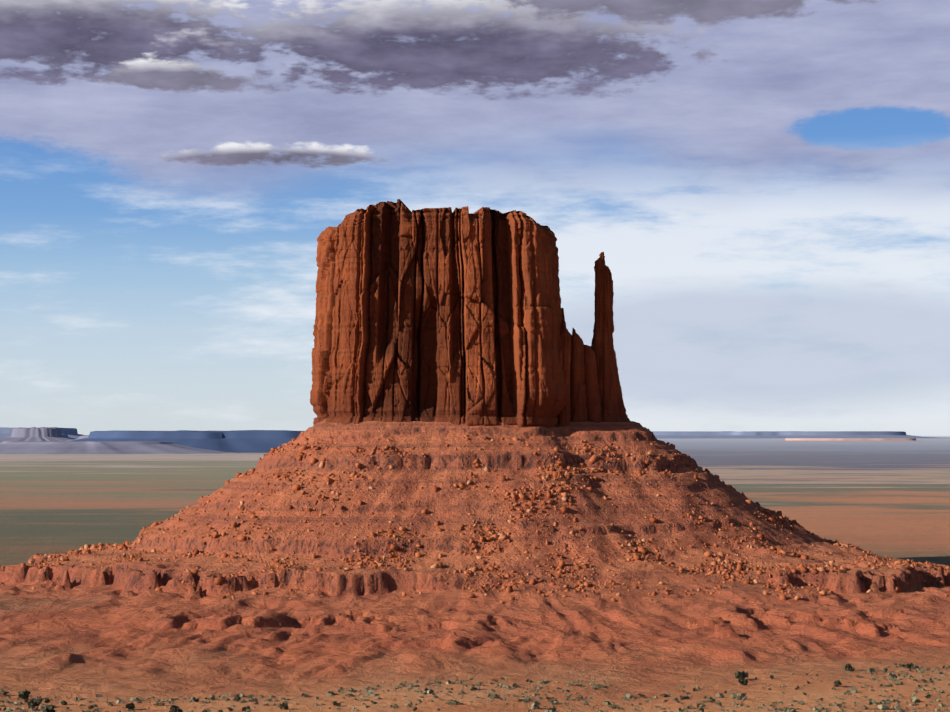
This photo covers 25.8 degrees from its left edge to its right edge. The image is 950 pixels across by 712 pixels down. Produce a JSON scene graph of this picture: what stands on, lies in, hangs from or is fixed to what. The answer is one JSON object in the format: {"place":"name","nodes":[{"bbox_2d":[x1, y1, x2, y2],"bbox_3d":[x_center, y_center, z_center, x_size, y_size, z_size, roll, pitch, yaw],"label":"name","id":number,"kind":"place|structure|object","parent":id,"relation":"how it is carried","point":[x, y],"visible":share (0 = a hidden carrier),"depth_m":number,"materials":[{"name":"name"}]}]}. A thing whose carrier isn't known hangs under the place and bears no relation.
{"place":"outdoors","nodes":[
{"label":"outdoors","id":0,"kind":"place"},
{"bbox_2d":[0,427,73,441],"bbox_3d":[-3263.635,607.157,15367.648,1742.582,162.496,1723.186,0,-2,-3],"label":"distant mesa","id":1,"kind":"structure","parent":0,"point":[38,434],"depth_m":15206.25,"materials":[{"name":"grey stone"}]},
{"bbox_2d":[0,434,74,438],"bbox_3d":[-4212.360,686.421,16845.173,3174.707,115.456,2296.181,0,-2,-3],"label":"distant mesa","id":2,"kind":"structure","parent":0,"point":[9,435],"depth_m":16482.44,"materials":[{"name":"grey stone"}]},
{"bbox_2d":[0,427,83,438],"bbox_3d":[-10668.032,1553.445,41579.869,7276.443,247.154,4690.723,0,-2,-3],"label":"plateau","id":3,"kind":"structure","parent":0,"point":[71,432],"depth_m":40824.72,"materials":[{"name":"grey stone"}]},
{"bbox_2d":[67,435,88,440],"bbox_3d":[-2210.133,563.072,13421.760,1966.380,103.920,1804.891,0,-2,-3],"label":"distant mesa","id":4,"kind":"structure","parent":0,"point":[84,436],"depth_m":13245.51,"materials":[{"name":"grey stone"}]},
{"bbox_2d":[0,441,235,453],"bbox_3d":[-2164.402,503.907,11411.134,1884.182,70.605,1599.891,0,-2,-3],"label":"mesa foot slope","id":5,"kind":"structure","parent":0,"point":[73,447],"depth_m":11026.05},
{"bbox_2d":[72,430,302,452],"bbox_3d":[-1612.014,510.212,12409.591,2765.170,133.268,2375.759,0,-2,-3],"label":"distant mesa","id":6,"kind":"structure","parent":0,"point":[251,441],"depth_m":11955.44,"materials":[{"name":"blue stone"}]},
{"bbox_2d":[310,199,567,427],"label":"butte","id":7,"kind":"object","parent":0,"point":[444,314],"visible":0.92,"depth_m":1446.11,"materials":[{"name":"brown stone"}]},
{"bbox_2d":[0,419,949,711],"bbox_3d":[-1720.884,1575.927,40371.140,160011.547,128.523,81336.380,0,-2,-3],"label":"ground","id":8,"kind":"structure","parent":0,"point":[124,633],"depth_m":1284.68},
{"bbox_2d":[0,428,949,602],"bbox_3d":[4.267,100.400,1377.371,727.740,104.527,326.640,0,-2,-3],"label":"talus boulders","id":9,"kind":"object","parent":8,"relation":"on","point":[378,563],"visible":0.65,"depth_m":1345.90,"materials":[{"name":"brown stone"}]},
{"bbox_2d":[0,662,949,711],"bbox_3d":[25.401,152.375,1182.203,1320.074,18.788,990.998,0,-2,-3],"label":"desert shrubs","id":10,"kind":"object","parent":8,"relation":"on","point":[739,675],"visible":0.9,"depth_m":901.22,"materials":[{"name":"green plant"}]},
{"bbox_2d":[0,0,949,435],"label":"sky","id":11,"kind":"structure","parent":0,"point":[762,187],"materials":[{"name":"blue"}]},
{"bbox_2d":[557,308,601,426],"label":"rock shoulder","id":12,"kind":"object","parent":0,"point":[579,367],"visible":0.33,"depth_m":1466.93},
{"bbox_2d":[591,252,629,421],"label":"rock spire","id":13,"kind":"structure","parent":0,"point":[612,402],"depth_m":1484.88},
{"bbox_2d":[651,431,936,438],"bbox_3d":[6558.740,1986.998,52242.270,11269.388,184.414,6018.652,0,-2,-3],"label":"plateau","id":14,"kind":"structure","parent":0,"point":[763,434],"depth_m":50778.52,"materials":[{"name":"stone"}]},
{"bbox_2d":[782,438,917,440],"bbox_3d":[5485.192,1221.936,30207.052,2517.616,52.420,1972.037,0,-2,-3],"label":"pink cliffs","id":15,"kind":"structure","parent":0,"point":[850,439],"depth_m":29640.06,"materials":[{"name":"stone"}]}
]}

